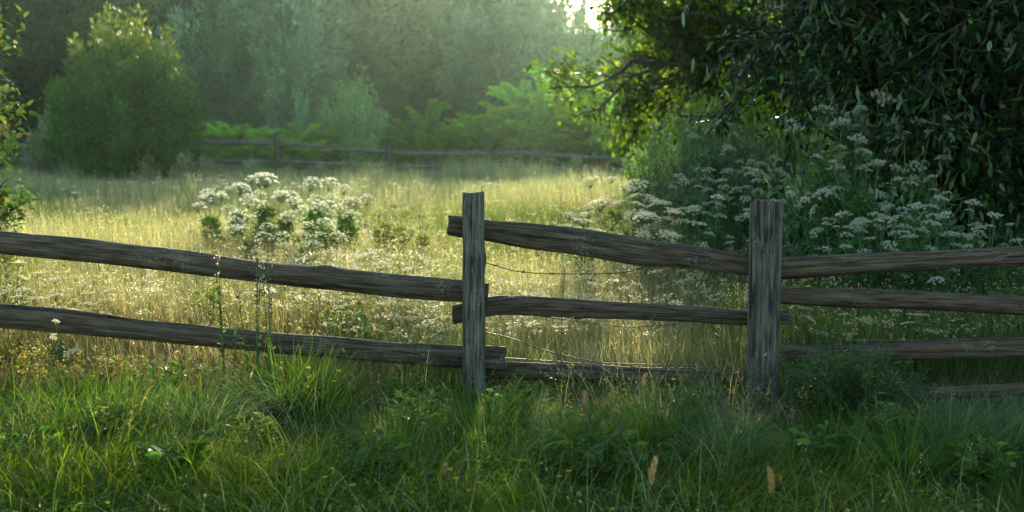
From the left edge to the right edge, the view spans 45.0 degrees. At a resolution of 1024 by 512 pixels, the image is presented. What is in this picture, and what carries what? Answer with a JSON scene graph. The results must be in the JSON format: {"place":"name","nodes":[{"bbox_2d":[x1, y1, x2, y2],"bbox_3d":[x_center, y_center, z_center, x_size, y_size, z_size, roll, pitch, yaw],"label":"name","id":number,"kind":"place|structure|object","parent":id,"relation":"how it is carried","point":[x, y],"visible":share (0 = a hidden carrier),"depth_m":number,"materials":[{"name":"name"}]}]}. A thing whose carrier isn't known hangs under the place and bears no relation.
{"place":"outdoors","nodes":[
{"label":"outdoors","id":0,"kind":"place"},
{"bbox_2d":[0,151,1023,406],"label":"meadow grass","id":1,"kind":"structure","parent":0,"point":[642,349],"depth_m":10.15,"materials":[{"name":"plant"}]},
{"bbox_2d":[0,131,1023,511],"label":"ground","id":2,"kind":"structure","parent":0,"point":[924,383],"depth_m":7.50,"materials":[{"name":"green plant"}]},
{"bbox_2d":[0,4,41,231],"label":"leafy shrub","id":3,"kind":"object","parent":2,"relation":"on","point":[8,107],"visible":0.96,"depth_m":10.12,"materials":[{"name":"green plant"}]},
{"bbox_2d":[0,421,63,470],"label":"verge weed","id":4,"kind":"object","parent":2,"relation":"on","point":[29,434],"visible":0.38,"depth_m":6.05,"materials":[{"name":"green plant"}]},
{"bbox_2d":[0,0,66,130],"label":"woodland tree","id":5,"kind":"object","parent":2,"relation":"on","point":[37,8],"visible":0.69,"depth_m":47.16,"materials":[{"name":"green plant"}]},
{"bbox_2d":[21,105,63,176],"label":"grey bush","id":6,"kind":"object","parent":2,"relation":"on","point":[36,158],"visible":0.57,"depth_m":34.29,"materials":[{"name":"green plant"}]},
{"bbox_2d":[0,344,87,399],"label":"rusty weed","id":7,"kind":"object","parent":2,"relation":"on","point":[24,370],"visible":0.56,"depth_m":7.62,"materials":[{"name":"green plant"}]},
{"bbox_2d":[45,319,78,393],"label":"umbel plant","id":8,"kind":"object","parent":2,"relation":"on","point":[59,354],"visible":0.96,"depth_m":7.41,"materials":[{"name":"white plant"}]},
{"bbox_2d":[0,0,131,140],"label":"woodland tree","id":9,"kind":"object","parent":2,"relation":"on","point":[34,77],"visible":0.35,"depth_m":48.59,"materials":[{"name":"green plant"}]},
{"bbox_2d":[2,366,154,436],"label":"grass tussock","id":10,"kind":"object","parent":2,"relation":"on","point":[55,406],"depth_m":6.73,"materials":[{"name":"green plant"}]},
{"bbox_2d":[57,345,142,390],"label":"rusty weed","id":11,"kind":"object","parent":2,"relation":"on","point":[110,364],"visible":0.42,"depth_m":7.70,"materials":[{"name":"green plant"}]},
{"bbox_2d":[77,390,139,446],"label":"verge weed","id":12,"kind":"object","parent":2,"relation":"on","point":[111,413],"visible":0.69,"depth_m":6.42,"materials":[{"name":"green plant"}]},
{"bbox_2d":[61,0,173,80],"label":"woodland tree","id":13,"kind":"object","parent":2,"relation":"on","point":[128,4],"visible":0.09,"depth_m":51.08,"materials":[{"name":"green plant"}]},
{"bbox_2d":[38,2,208,181],"bbox_3d":[-10.205,-4.267,32.732,4.233,4.758,4.361,4,7,29],"label":"bushy tree","id":14,"kind":"object","parent":2,"relation":"on","point":[122,111],"visible":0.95,"depth_m":31.84,"materials":[{"name":"green plant"}]},
{"bbox_2d":[123,0,206,128],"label":"woodland tree","id":15,"kind":"object","parent":2,"relation":"on","point":[172,3],"visible":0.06,"depth_m":51.22,"materials":[{"name":"green plant"}]},
{"bbox_2d":[131,426,216,491],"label":"verge weed","id":16,"kind":"object","parent":2,"relation":"on","point":[159,452],"visible":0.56,"depth_m":5.71,"materials":[{"name":"green plant"}]},
{"bbox_2d":[119,359,289,441],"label":"grass tussock","id":17,"kind":"object","parent":2,"relation":"on","point":[205,416],"depth_m":6.64,"materials":[{"name":"green plant"}]},
{"bbox_2d":[186,188,246,255],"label":"umbel plant","id":18,"kind":"object","parent":2,"relation":"on","point":[216,222],"visible":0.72,"depth_m":13.03,"materials":[{"name":"white plant"}]},
{"bbox_2d":[177,0,262,131],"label":"woodland tree","id":19,"kind":"object","parent":2,"relation":"on","point":[217,72],"visible":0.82,"depth_m":44.17,"materials":[{"name":"green plant"}]},
{"bbox_2d":[193,121,290,168],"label":"feathery shrub","id":20,"kind":"object","parent":2,"relation":"on","point":[223,131],"visible":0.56,"depth_m":37.48,"materials":[{"name":"green plant"}]},
{"bbox_2d":[218,182,266,256],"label":"umbel plant","id":21,"kind":"object","parent":2,"relation":"on","point":[242,209],"visible":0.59,"depth_m":13.55,"materials":[{"name":"white plant"}]},
{"bbox_2d":[221,214,274,284],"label":"umbel plant","id":22,"kind":"object","parent":2,"relation":"on","point":[247,244],"visible":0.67,"depth_m":11.97,"materials":[{"name":"white plant"}]},
{"bbox_2d":[235,236,264,388],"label":"flowering weed","id":23,"kind":"object","parent":2,"relation":"on","point":[258,319],"visible":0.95,"depth_m":7.56,"materials":[{"name":"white plant"}]},
{"bbox_2d":[225,404,278,454],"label":"verge weed","id":24,"kind":"object","parent":2,"relation":"on","point":[260,419],"visible":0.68,"depth_m":6.32,"materials":[{"name":"green plant"}]},
{"bbox_2d":[152,0,357,130],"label":"woodland tree","id":25,"kind":"object","parent":2,"relation":"on","point":[255,22],"visible":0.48,"depth_m":48.73,"materials":[{"name":"green plant"}]},
{"bbox_2d":[225,172,294,256],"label":"umbel plant","id":26,"kind":"object","parent":2,"relation":"on","point":[264,214],"visible":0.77,"depth_m":12.79,"materials":[{"name":"white plant"}]},
{"bbox_2d":[183,333,371,421],"bbox_3d":[-1.354,0.679,7.224,1.162,0.524,1.267,-2,7,-19],"label":"grass tussock","id":27,"kind":"object","parent":2,"relation":"on","point":[264,386],"depth_m":7.20,"materials":[{"name":"green plant"}]},
{"bbox_2d":[258,189,308,255],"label":"umbel plant","id":28,"kind":"object","parent":2,"relation":"on","point":[282,224],"visible":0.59,"depth_m":13.39,"materials":[{"name":"white plant"}]},
{"bbox_2d":[251,0,334,135],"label":"woodland tree","id":29,"kind":"object","parent":2,"relation":"on","point":[286,91],"visible":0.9,"depth_m":44.07,"materials":[{"name":"green plant"}]},
{"bbox_2d":[239,123,347,169],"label":"feathery shrub","id":30,"kind":"object","parent":2,"relation":"on","point":[311,135],"visible":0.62,"depth_m":37.90,"materials":[{"name":"green plant"}]},
{"bbox_2d":[226,332,389,402],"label":"grass tussock","id":31,"kind":"object","parent":2,"relation":"on","point":[310,372],"depth_m":7.56,"materials":[{"name":"green plant"}]},
{"bbox_2d":[278,176,338,247],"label":"umbel plant","id":32,"kind":"object","parent":2,"relation":"on","point":[311,216],"visible":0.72,"depth_m":12.98,"materials":[{"name":"white plant"}]},
{"bbox_2d":[0,132,629,173],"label":"rail fence","id":33,"kind":"object","parent":2,"relation":"on","point":[276,142],"visible":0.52,"depth_m":35.99,"materials":[{"name":"brown wood"}]},
{"bbox_2d":[233,337,403,430],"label":"grass tussock","id":34,"kind":"object","parent":2,"relation":"on","point":[331,401],"depth_m":7.09,"materials":[{"name":"green plant"}]},
{"bbox_2d":[306,199,360,267],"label":"umbel plant","id":35,"kind":"object","parent":2,"relation":"on","point":[330,233],"visible":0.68,"depth_m":12.16,"materials":[{"name":"white plant"}]},
{"bbox_2d":[325,184,375,265],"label":"umbel plant","id":36,"kind":"object","parent":2,"relation":"on","point":[351,227],"visible":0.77,"depth_m":13.33,"materials":[{"name":"white plant"}]},
{"bbox_2d":[312,63,394,170],"bbox_3d":[-4.948,-4.321,38.812,2.707,3.453,2.708,4,8,32],"label":"light green sapling","id":37,"kind":"object","parent":2,"relation":"on","point":[357,126],"visible":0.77,"depth_m":38.23,"materials":[{"name":"green plant"}]},
{"bbox_2d":[335,427,408,492],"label":"verge weed","id":38,"kind":"object","parent":2,"relation":"on","point":[351,442],"visible":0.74,"depth_m":5.83,"materials":[{"name":"green plant"}]},
{"bbox_2d":[1,171,747,337],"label":"meadow flowers","id":39,"kind":"object","parent":2,"relation":"on","point":[389,299],"visible":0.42,"depth_m":9.64,"materials":[{"name":"white plant"}]},
{"bbox_2d":[360,198,397,268],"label":"umbel plant","id":40,"kind":"object","parent":2,"relation":"on","point":[377,232],"visible":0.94,"depth_m":12.74,"materials":[{"name":"green plant"}]},
{"bbox_2d":[318,0,452,137],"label":"woodland tree","id":41,"kind":"object","parent":2,"relation":"on","point":[393,58],"visible":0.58,"depth_m":53.53,"materials":[{"name":"green plant"}]},
{"bbox_2d":[305,378,488,469],"bbox_3d":[-0.602,0.843,6.344,1.036,0.429,0.950,-1,7,-9],"label":"grass tussock","id":42,"kind":"object","parent":2,"relation":"on","point":[401,423],"depth_m":6.40,"materials":[{"name":"green plant"}]},
{"bbox_2d":[0,0,803,142],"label":"woods","id":43,"kind":"object","parent":2,"relation":"on","point":[485,4],"depth_m":65.24,"materials":[{"name":"green plant"}]},
{"bbox_2d":[387,380,450,436],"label":"verge weed","id":44,"kind":"object","parent":2,"relation":"on","point":[399,393],"visible":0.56,"depth_m":6.74,"materials":[{"name":"green plant"}]},
{"bbox_2d":[0,119,839,170],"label":"undergrowth","id":45,"kind":"object","parent":2,"relation":"on","point":[18,163],"visible":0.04,"depth_m":39.70,"materials":[{"name":"green plant"}]},
{"bbox_2d":[378,98,465,169],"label":"feathery shrub","id":46,"kind":"object","parent":2,"relation":"on","point":[421,129],"visible":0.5,"depth_m":38.77,"materials":[{"name":"green plant"}]},
{"bbox_2d":[372,0,503,128],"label":"woodland tree","id":47,"kind":"object","parent":2,"relation":"on","point":[434,11],"visible":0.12,"depth_m":56.24,"materials":[{"name":"green plant"}]},
{"bbox_2d":[415,108,529,168],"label":"feathery shrub","id":48,"kind":"object","parent":2,"relation":"on","point":[476,127],"visible":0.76,"depth_m":38.14,"materials":[{"name":"green plant"}]},
{"bbox_2d":[395,362,568,453],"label":"grass tussock","id":49,"kind":"object","parent":2,"relation":"on","point":[499,415],"depth_m":6.67,"materials":[{"name":"green plant"}]},
{"bbox_2d":[427,0,562,118],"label":"woodland tree","id":50,"kind":"object","parent":2,"relation":"on","point":[473,57],"visible":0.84,"depth_m":53.87,"materials":[{"name":"green plant"}]},
{"bbox_2d":[0,186,1023,400],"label":"rail fence","id":51,"kind":"object","parent":2,"relation":"on","point":[765,266],"visible":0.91,"depth_m":7.79,"materials":[{"name":"brown wood"}]},
{"bbox_2d":[0,325,1023,511],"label":"dry grass stalks","id":52,"kind":"object","parent":2,"relation":"on","point":[652,383],"visible":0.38,"depth_m":6.26,"materials":[{"name":"green plant"}]},
{"bbox_2d":[455,79,590,168],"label":"feathery shrub","id":53,"kind":"object","parent":2,"relation":"on","point":[514,116],"visible":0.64,"depth_m":38.29,"materials":[{"name":"green plant"}]},
{"bbox_2d":[502,0,567,59],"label":"woodland tree","id":54,"kind":"object","parent":2,"relation":"on","point":[550,23],"visible":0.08,"depth_m":62.46,"materials":[{"name":"green plant"}]},
{"bbox_2d":[453,65,618,163],"bbox_3d":[1.293,-4.649,40.719,6.677,3.503,6.527,-6,9,-43],"label":"feathery shrub","id":55,"kind":"object","parent":2,"relation":"on","point":[523,100],"visible":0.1,"depth_m":39.98,"materials":[{"name":"green plant"}]},
{"bbox_2d":[509,416,573,482],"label":"verge weed","id":56,"kind":"object","parent":2,"relation":"on","point":[547,453],"visible":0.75,"depth_m":5.91,"materials":[{"name":"green plant"}]},
{"bbox_2d":[501,380,660,463],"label":"grass tussock","id":57,"kind":"object","parent":2,"relation":"on","point":[569,426],"depth_m":6.44,"materials":[{"name":"green plant"}]},
{"bbox_2d":[553,0,621,95],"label":"woodland tree","id":58,"kind":"object","parent":2,"relation":"on","point":[579,40],"visible":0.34,"depth_m":58.53,"materials":[{"name":"green plant"}]},
{"bbox_2d":[516,72,689,168],"bbox_3d":[2.918,-4.214,38.669,5.774,3.099,5.906,-3,7,-28],"label":"feathery shrub","id":59,"kind":"object","parent":2,"relation":"on","point":[594,147],"visible":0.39,"depth_m":37.85,"materials":[{"name":"green plant"}]},
{"bbox_2d":[566,421,647,490],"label":"verge weed","id":60,"kind":"object","parent":2,"relation":"on","point":[593,458],"visible":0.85,"depth_m":5.82,"materials":[{"name":"green plant"}]},
{"bbox_2d":[579,175,648,278],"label":"umbel plant","id":61,"kind":"object","parent":2,"relation":"on","point":[609,211],"visible":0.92,"depth_m":12.02,"materials":[{"name":"green plant"}]},
{"bbox_2d":[632,212,680,297],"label":"umbel plant","id":62,"kind":"object","parent":2,"relation":"on","point":[648,215],"visible":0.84,"depth_m":10.85,"materials":[{"name":"white plant"}]},
{"bbox_2d":[577,367,747,442],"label":"grass tussock","id":63,"kind":"object","parent":2,"relation":"on","point":[654,413],"depth_m":6.76,"materials":[{"name":"green plant"}]},
{"bbox_2d":[632,128,716,231],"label":"shrub","id":64,"kind":"object","parent":2,"relation":"on","point":[670,169],"visible":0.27,"depth_m":14.87,"materials":[{"name":"green plant"}]},
{"bbox_2d":[611,86,743,230],"bbox_3d":[2.138,-1.040,15.496,1.906,2.145,1.846,0,7,0],"label":"broom shrub","id":65,"kind":"object","parent":2,"relation":"on","point":[641,162],"visible":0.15,"depth_m":15.40,"materials":[{"name":"green plant"}]},
{"bbox_2d":[525,0,837,178],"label":"overhanging tree","id":66,"kind":"object","parent":2,"relation":"on","point":[675,43],"visible":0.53,"depth_m":22.58,"materials":[{"name":"green plant"}]},
{"bbox_2d":[624,82,739,205],"bbox_3d":[2.913,-1.743,20.925,2.018,2.408,2.154,0,7,0],"label":"sunlit sapling","id":67,"kind":"object","parent":2,"relation":"on","point":[677,99],"visible":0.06,"depth_m":20.66,"materials":[{"name":"green plant"}]},
{"bbox_2d":[668,167,714,245],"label":"umbel plant","id":68,"kind":"object","parent":2,"relation":"on","point":[689,202],"visible":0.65,"depth_m":13.07,"materials":[{"name":"green plant"}]},
{"bbox_2d":[648,163,736,242],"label":"feathery weed","id":69,"kind":"object","parent":2,"relation":"on","point":[689,192],"visible":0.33,"depth_m":13.99,"materials":[{"name":"green plant"}]},
{"bbox_2d":[672,385,722,431],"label":"verge weed","id":70,"kind":"object","parent":2,"relation":"on","point":[698,399],"visible":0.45,"depth_m":6.85,"materials":[{"name":"green plant"}]},
{"bbox_2d":[675,194,734,301],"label":"umbel plant","id":71,"kind":"object","parent":2,"relation":"on","point":[712,233],"visible":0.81,"depth_m":11.06,"materials":[{"name":"green plant"}]},
{"bbox_2d":[684,119,743,221],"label":"umbel plant","id":72,"kind":"object","parent":2,"relation":"on","point":[704,163],"visible":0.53,"depth_m":14.46,"materials":[{"name":"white plant"}]},
{"bbox_2d":[694,178,750,284],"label":"umbel plant","id":73,"kind":"object","parent":2,"relation":"on","point":[725,224],"visible":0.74,"depth_m":12.31,"materials":[{"name":"green plant"}]},
{"bbox_2d":[640,385,805,476],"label":"grass tussock","id":74,"kind":"object","parent":2,"relation":"on","point":[720,438],"depth_m":6.21,"materials":[{"name":"green plant"}]},
{"bbox_2d":[664,99,793,224],"bbox_3d":[2.675,-0.922,14.939,1.846,2.031,1.906,-3,7,-24],"label":"broom shrub","id":75,"kind":"object","parent":2,"relation":"on","point":[728,160],"visible":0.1,"depth_m":14.77,"materials":[{"name":"green plant"}]},
{"bbox_2d":[714,146,769,249],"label":"umbel plant","id":76,"kind":"object","parent":2,"relation":"on","point":[737,194],"visible":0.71,"depth_m":13.51,"materials":[{"name":"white plant"}]},
{"bbox_2d":[712,166,775,251],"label":"umbel plant","id":77,"kind":"object","parent":2,"relation":"on","point":[744,228],"visible":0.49,"depth_m":12.70,"materials":[{"name":"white plant"}]},
{"bbox_2d":[704,113,817,233],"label":"broom shrub","id":78,"kind":"object","parent":2,"relation":"on","point":[744,193],"visible":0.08,"depth_m":14.23,"materials":[{"name":"green plant"}]},
{"bbox_2d":[725,62,830,181],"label":"shrub","id":79,"kind":"object","parent":2,"relation":"on","point":[749,118],"visible":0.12,"depth_m":20.63,"materials":[{"name":"green plant"}]},
{"bbox_2d":[740,137,859,255],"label":"leafy shrub","id":80,"kind":"object","parent":2,"relation":"on","point":[787,231],"visible":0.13,"depth_m":11.63,"materials":[{"name":"green plant"}]},
{"bbox_2d":[775,339,869,422],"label":"bushy weed","id":81,"kind":"object","parent":2,"relation":"on","point":[792,389],"visible":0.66,"depth_m":7.02,"materials":[{"name":"green plant"}]},
{"bbox_2d":[794,185,850,284],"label":"umbel plant","id":82,"kind":"object","parent":2,"relation":"on","point":[816,231],"visible":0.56,"depth_m":11.05,"materials":[{"name":"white plant"}]},
{"bbox_2d":[788,420,859,475],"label":"verge weed","id":83,"kind":"object","parent":2,"relation":"on","point":[808,439],"visible":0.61,"depth_m":6.01,"materials":[{"name":"green plant"}]},
{"bbox_2d":[784,104,869,280],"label":"umbel plant","id":84,"kind":"object","parent":2,"relation":"on","point":[829,179],"visible":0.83,"depth_m":11.11,"materials":[{"name":"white plant"}]},
{"bbox_2d":[656,0,1023,251],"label":"narrow leaved tree","id":85,"kind":"object","parent":2,"relation":"on","point":[933,62],"visible":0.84,"depth_m":11.46,"materials":[{"name":"green plant"}]},
{"bbox_2d":[794,334,890,405],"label":"bushy weed","id":86,"kind":"object","parent":2,"relation":"on","point":[858,358],"visible":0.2,"depth_m":7.42,"materials":[{"name":"green plant"}]},
{"bbox_2d":[776,86,911,255],"bbox_3d":[3.200,-0.548,11.674,1.344,2.125,1.168,-5,8,-35],"label":"leafy shrub","id":87,"kind":"object","parent":2,"relation":"on","point":[848,171],"visible":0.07,"depth_m":11.46,"materials":[{"name":"green plant"}]},
{"bbox_2d":[813,211,881,315],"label":"umbel plant","id":88,"kind":"object","parent":2,"relation":"on","point":[839,250],"visible":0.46,"depth_m":10.01,"materials":[{"name":"white plant"}]},
{"bbox_2d":[809,133,894,254],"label":"umbel plant","id":89,"kind":"object","parent":2,"relation":"on","point":[847,198],"visible":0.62,"depth_m":10.86,"materials":[{"name":"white plant"}]},
{"bbox_2d":[801,337,922,428],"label":"bushy weed","id":90,"kind":"object","parent":2,"relation":"on","point":[872,368],"visible":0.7,"depth_m":6.92,"materials":[{"name":"green plant"}]},
{"bbox_2d":[833,219,897,328],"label":"umbel plant","id":91,"kind":"object","parent":2,"relation":"on","point":[860,279],"visible":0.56,"depth_m":9.57,"materials":[{"name":"white plant"}]},
{"bbox_2d":[826,147,905,288],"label":"umbel plant","id":92,"kind":"object","parent":2,"relation":"on","point":[871,204],"visible":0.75,"depth_m":10.66,"materials":[{"name":"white plant"}]},
{"bbox_2d":[841,89,909,241],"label":"umbel plant","id":93,"kind":"object","parent":2,"relation":"on","point":[876,91],"visible":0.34,"depth_m":11.30,"materials":[{"name":"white plant"}]},
{"bbox_2d":[839,94,926,248],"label":"umbel plant","id":94,"kind":"object","parent":2,"relation":"on","point":[889,176],"visible":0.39,"depth_m":11.14,"materials":[{"name":"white plant"}]},
{"bbox_2d":[849,390,917,452],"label":"verge weed","id":95,"kind":"object","parent":2,"relation":"on","point":[866,413],"visible":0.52,"depth_m":6.40,"materials":[{"name":"green plant"}]},
{"bbox_2d":[842,354,936,428],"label":"bushy weed","id":96,"kind":"object","parent":2,"relation":"on","point":[892,396],"visible":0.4,"depth_m":6.82,"materials":[{"name":"green plant"}]},
{"bbox_2d":[841,141,964,251],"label":"leafy shrub","id":97,"kind":"object","parent":2,"relation":"on","point":[940,210],"visible":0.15,"depth_m":11.15,"materials":[{"name":"green plant"}]},
{"bbox_2d":[806,391,1000,490],"bbox_3d":[1.932,0.874,6.031,1.036,0.429,0.950,0,7,-4],"label":"grass tussock","id":98,"kind":"object","parent":2,"relation":"on","point":[911,452],"depth_m":6.05,"materials":[{"name":"green plant"}]},
{"bbox_2d":[872,201,937,326],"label":"umbel plant","id":99,"kind":"object","parent":2,"relation":"on","point":[916,248],"visible":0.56,"depth_m":9.43,"materials":[{"name":"white plant"}]},
{"bbox_2d":[881,116,947,273],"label":"umbel plant","id":100,"kind":"object","parent":2,"relation":"on","point":[922,185],"visible":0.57,"depth_m":11.05,"materials":[{"name":"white plant"}]},
{"bbox_2d":[880,180,951,286],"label":"umbel plant","id":101,"kind":"object","parent":2,"relation":"on","point":[919,239],"visible":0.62,"depth_m":10.28,"materials":[{"name":"white plant"}]},
{"bbox_2d":[900,219,972,332],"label":"umbel plant","id":102,"kind":"object","parent":2,"relation":"on","point":[944,273],"visible":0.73,"depth_m":9.22,"materials":[{"name":"white plant"}]},
{"bbox_2d":[853,371,1023,468],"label":"grass tussock","id":103,"kind":"object","parent":2,"relation":"on","point":[956,417],"depth_m":6.35,"materials":[{"name":"green plant"}]},
{"bbox_2d":[925,199,983,318],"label":"umbel plant","id":104,"kind":"object","parent":2,"relation":"on","point":[976,242],"visible":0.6,"depth_m":9.84,"materials":[{"name":"white plant"}]},
{"bbox_2d":[913,377,1023,460],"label":"grass tussock","id":105,"kind":"object","parent":2,"relation":"on","point":[1015,439],"depth_m":6.49,"materials":[{"name":"green plant"}]},
{"bbox_2d":[947,435,1016,488],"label":"verge weed","id":106,"kind":"object","parent":2,"relation":"on","point":[982,468],"visible":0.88,"depth_m":5.83,"materials":[{"name":"green plant"}]},
{"bbox_2d":[963,211,1022,333],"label":"umbel plant","id":107,"kind":"object","parent":2,"relation":"on","point":[981,279],"visible":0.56,"depth_m":9.46,"materials":[{"name":"white plant"}]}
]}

